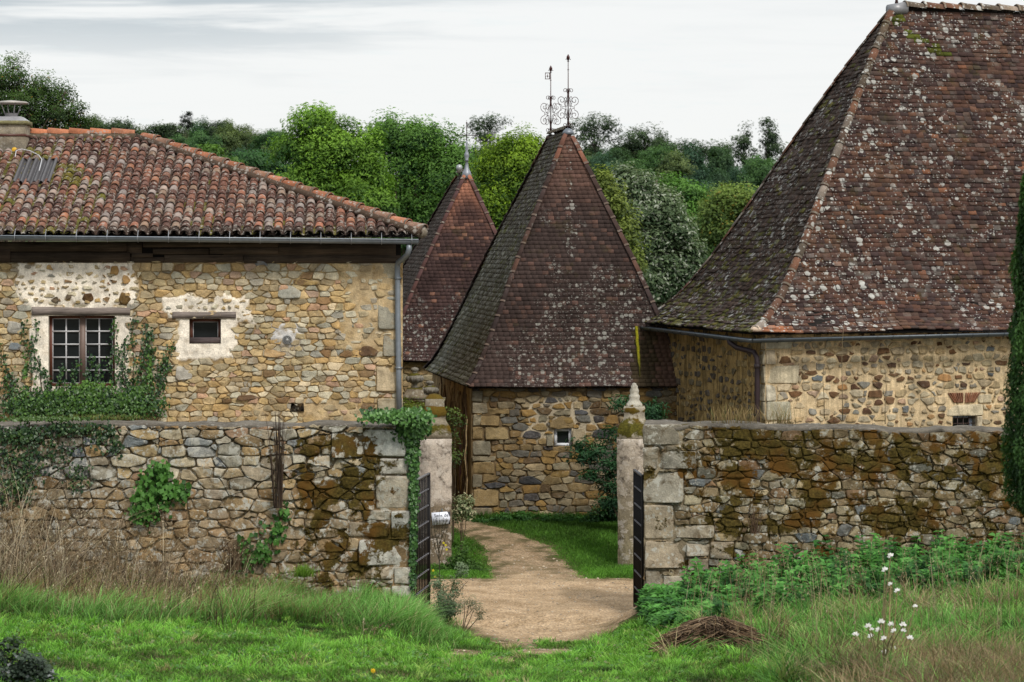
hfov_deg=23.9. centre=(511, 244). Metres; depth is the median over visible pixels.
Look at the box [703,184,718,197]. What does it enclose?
woodland tree
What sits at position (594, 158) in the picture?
woodland tree
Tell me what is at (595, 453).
elder shrub
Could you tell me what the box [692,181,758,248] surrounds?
round tree
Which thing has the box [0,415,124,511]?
ivy
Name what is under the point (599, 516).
weed clump
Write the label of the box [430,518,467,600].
tall weed
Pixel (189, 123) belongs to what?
pine tree
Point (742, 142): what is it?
skyline tree
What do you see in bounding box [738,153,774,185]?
woodland tree
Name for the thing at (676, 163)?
woodland tree
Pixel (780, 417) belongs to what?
grass tuft
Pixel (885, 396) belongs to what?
dry stalk
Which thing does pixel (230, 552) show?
dead stems
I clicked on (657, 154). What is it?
woodland tree
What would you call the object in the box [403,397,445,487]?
garden wall
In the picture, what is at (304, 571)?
grass tuft
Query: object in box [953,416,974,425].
window
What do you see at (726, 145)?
skyline tree
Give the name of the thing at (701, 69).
sky
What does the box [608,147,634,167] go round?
woodland tree
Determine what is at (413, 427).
ivy
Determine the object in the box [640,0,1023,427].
stone barn
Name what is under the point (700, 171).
woodland tree
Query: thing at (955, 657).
rough grass
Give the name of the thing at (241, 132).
woodland tree
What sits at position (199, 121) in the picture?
woodland tree
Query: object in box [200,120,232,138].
skyline tree
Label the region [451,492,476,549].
variegated shrub
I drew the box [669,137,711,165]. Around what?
skyline tree
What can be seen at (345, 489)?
boundary wall
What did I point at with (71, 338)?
window
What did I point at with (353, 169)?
ash tree
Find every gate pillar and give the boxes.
[418,394,451,564]
[617,383,645,565]
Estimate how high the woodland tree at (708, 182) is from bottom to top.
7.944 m
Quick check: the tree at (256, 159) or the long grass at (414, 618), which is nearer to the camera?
the long grass at (414, 618)
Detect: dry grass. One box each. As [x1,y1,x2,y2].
[0,451,430,635]
[668,516,1023,657]
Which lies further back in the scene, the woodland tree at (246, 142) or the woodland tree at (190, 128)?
the woodland tree at (190, 128)
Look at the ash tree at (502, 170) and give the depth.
99.32 m
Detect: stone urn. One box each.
[403,367,427,398]
[422,381,443,398]
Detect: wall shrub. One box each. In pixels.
[403,396,424,450]
[446,406,467,541]
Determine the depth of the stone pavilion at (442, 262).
59.35 m
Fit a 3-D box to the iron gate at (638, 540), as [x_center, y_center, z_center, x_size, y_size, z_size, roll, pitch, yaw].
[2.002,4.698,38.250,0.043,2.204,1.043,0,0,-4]
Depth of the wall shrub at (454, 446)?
45.99 m
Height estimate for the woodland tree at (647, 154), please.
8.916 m
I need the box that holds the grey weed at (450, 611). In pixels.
[428,561,468,623]
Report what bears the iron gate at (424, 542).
attached to the boundary wall at (345, 489)
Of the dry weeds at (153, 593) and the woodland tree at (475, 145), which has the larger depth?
the woodland tree at (475, 145)
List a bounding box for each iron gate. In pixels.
[411,472,429,604]
[633,469,643,606]
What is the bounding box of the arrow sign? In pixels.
[432,509,449,524]
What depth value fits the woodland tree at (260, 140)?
452.08 m
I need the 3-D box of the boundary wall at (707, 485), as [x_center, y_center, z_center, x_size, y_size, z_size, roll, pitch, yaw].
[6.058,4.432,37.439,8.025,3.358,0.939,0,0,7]
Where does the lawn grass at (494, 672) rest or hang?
on the ground at (34, 640)
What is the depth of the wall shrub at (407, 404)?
45.55 m
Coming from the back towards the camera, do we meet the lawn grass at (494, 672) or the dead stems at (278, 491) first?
the dead stems at (278, 491)
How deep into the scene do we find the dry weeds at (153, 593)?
32.29 m
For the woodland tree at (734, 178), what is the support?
on the ground at (34, 640)
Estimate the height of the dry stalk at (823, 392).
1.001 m
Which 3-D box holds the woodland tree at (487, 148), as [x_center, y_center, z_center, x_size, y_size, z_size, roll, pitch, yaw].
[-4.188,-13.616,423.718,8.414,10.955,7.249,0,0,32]
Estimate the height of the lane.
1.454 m
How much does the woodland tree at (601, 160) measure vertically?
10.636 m
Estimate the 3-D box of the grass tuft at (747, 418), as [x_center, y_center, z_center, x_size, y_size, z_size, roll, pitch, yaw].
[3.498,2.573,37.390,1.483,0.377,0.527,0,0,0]
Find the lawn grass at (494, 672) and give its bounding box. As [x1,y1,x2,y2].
[0,581,1023,681]
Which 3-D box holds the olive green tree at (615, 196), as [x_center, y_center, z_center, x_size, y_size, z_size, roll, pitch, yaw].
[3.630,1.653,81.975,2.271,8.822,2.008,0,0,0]
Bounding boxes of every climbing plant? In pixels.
[124,459,191,533]
[232,501,291,582]
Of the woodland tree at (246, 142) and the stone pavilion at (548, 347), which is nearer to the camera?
the stone pavilion at (548, 347)
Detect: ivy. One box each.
[0,316,175,420]
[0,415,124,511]
[354,406,436,601]
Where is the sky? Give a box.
[0,0,1023,176]
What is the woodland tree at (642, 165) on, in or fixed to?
on the ground at (34, 640)
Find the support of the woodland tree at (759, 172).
on the ground at (34, 640)
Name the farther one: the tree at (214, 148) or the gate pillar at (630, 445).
the tree at (214, 148)
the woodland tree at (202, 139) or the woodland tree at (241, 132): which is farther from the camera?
the woodland tree at (241, 132)
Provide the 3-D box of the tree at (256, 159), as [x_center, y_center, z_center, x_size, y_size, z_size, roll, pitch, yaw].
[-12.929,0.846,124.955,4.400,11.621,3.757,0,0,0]
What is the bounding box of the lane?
[394,517,637,664]
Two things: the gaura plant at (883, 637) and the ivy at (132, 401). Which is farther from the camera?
the ivy at (132, 401)
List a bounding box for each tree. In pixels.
[0,50,99,241]
[86,114,102,128]
[89,116,148,133]
[142,119,189,138]
[168,133,191,143]
[178,111,193,138]
[180,119,201,137]
[183,128,227,156]
[189,115,215,139]
[197,142,246,162]
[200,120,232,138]
[210,125,243,156]
[216,118,236,150]
[228,149,291,237]
[233,123,253,150]
[240,128,259,151]
[247,129,283,156]
[262,128,286,141]
[263,100,399,237]
[354,105,478,263]
[466,111,513,143]
[468,121,544,229]
[468,142,491,161]
[474,138,496,168]
[570,111,622,155]
[588,152,615,171]
[589,163,651,279]
[591,148,620,174]
[604,144,619,160]
[604,160,709,307]
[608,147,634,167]
[613,121,671,164]
[623,157,654,174]
[633,145,661,171]
[647,142,678,177]
[652,149,697,184]
[654,171,716,259]
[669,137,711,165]
[679,138,711,186]
[679,173,711,197]
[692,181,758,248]
[701,138,738,159]
[701,168,730,189]
[703,144,739,177]
[703,178,720,189]
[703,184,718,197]
[726,164,749,188]
[731,120,763,171]
[737,155,775,189]
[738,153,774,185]
[755,117,788,160]
[1000,173,1023,514]
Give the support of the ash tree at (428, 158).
on the ground at (34, 640)
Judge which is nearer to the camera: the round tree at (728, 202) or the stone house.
the stone house
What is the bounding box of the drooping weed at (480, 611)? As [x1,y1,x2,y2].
[456,594,487,632]
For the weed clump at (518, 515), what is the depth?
48.33 m
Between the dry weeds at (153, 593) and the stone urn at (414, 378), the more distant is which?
the stone urn at (414, 378)
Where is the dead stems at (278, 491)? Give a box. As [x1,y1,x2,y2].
[265,409,285,507]
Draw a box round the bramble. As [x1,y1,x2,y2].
[0,634,62,681]
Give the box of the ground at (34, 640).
[0,190,1005,681]
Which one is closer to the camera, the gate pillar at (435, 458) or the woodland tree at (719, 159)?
the gate pillar at (435, 458)
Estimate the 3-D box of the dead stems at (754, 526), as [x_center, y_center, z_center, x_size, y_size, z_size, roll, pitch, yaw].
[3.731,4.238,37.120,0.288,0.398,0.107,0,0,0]
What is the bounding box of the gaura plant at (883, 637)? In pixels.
[853,553,917,664]
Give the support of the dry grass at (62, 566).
on the ground at (34, 640)
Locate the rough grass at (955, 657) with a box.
[644,561,1023,681]
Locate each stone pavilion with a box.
[403,122,496,470]
[423,54,677,515]
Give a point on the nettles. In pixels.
(655, 601)
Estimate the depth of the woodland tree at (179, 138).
457.84 m
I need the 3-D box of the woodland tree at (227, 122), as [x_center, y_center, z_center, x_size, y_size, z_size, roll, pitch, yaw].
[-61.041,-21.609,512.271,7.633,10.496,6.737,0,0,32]
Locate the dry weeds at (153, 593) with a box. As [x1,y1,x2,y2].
[0,558,265,626]
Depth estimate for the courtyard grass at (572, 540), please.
45.91 m
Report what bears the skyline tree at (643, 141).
on the ground at (34, 640)
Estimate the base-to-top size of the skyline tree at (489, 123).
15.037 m
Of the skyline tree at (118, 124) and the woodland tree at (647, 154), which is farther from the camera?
the woodland tree at (647, 154)
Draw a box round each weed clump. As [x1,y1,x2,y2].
[430,538,490,570]
[471,509,583,522]
[579,504,617,522]
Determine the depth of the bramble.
24.61 m
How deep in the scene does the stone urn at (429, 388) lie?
46.70 m
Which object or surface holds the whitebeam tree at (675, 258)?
on the ground at (34, 640)
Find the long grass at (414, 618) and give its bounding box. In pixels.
[0,558,477,652]
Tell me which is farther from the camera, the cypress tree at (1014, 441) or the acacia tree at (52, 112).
the acacia tree at (52, 112)
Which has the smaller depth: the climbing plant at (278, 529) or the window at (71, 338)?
the climbing plant at (278, 529)
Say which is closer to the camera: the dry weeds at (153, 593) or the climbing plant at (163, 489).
the dry weeds at (153, 593)
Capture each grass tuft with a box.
[41,413,200,420]
[283,562,319,577]
[697,403,773,423]
[761,401,799,423]
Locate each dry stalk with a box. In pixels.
[823,354,827,418]
[841,329,843,419]
[881,361,886,423]
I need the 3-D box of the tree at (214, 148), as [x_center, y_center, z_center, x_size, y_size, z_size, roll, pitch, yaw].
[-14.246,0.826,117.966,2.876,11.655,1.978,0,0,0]
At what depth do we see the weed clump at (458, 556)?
43.24 m
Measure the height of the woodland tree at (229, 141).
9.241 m
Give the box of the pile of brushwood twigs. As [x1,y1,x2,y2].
[648,614,767,652]
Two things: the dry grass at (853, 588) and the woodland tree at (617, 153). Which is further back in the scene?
the woodland tree at (617, 153)
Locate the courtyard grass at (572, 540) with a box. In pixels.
[415,510,632,579]
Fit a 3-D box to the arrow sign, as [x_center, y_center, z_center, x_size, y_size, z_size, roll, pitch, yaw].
[-1.291,4.936,43.873,0.339,0.296,0.074,0,0,0]
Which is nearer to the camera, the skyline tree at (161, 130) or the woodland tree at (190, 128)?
the skyline tree at (161, 130)
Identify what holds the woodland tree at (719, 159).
on the ground at (34, 640)
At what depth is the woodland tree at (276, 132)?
495.13 m
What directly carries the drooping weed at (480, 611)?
on the ground at (34, 640)
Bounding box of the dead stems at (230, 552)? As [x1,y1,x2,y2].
[218,537,254,569]
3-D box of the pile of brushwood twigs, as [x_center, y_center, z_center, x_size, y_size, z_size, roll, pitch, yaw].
[2.443,4.699,29.151,1.616,0.450,1.227,0,0,0]
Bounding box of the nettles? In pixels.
[634,529,1023,630]
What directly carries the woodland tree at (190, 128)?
on the ground at (34, 640)
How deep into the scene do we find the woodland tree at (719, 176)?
397.76 m
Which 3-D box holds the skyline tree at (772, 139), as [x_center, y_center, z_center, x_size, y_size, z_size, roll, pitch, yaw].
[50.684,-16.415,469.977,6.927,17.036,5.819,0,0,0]
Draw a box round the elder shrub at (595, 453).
[562,394,671,517]
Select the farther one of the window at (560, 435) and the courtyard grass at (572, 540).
the window at (560, 435)
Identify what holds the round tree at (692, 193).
on the ground at (34, 640)
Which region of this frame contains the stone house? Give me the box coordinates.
[0,100,427,422]
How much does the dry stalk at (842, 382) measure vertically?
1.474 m
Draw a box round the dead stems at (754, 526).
[746,509,762,533]
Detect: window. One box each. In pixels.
[49,316,114,385]
[190,319,220,342]
[554,429,571,445]
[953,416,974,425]
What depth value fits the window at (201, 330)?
44.09 m
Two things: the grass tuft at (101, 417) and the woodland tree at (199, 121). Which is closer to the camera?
the grass tuft at (101, 417)
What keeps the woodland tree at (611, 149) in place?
on the ground at (34, 640)
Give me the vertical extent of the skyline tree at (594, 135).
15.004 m
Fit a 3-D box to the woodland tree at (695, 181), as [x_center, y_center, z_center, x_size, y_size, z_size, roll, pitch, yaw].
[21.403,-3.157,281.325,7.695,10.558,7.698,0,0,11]
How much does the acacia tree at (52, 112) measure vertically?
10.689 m
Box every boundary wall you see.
[0,420,410,597]
[643,419,1023,586]
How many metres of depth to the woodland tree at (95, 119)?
509.88 m
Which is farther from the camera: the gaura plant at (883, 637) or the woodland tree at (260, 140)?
the woodland tree at (260, 140)

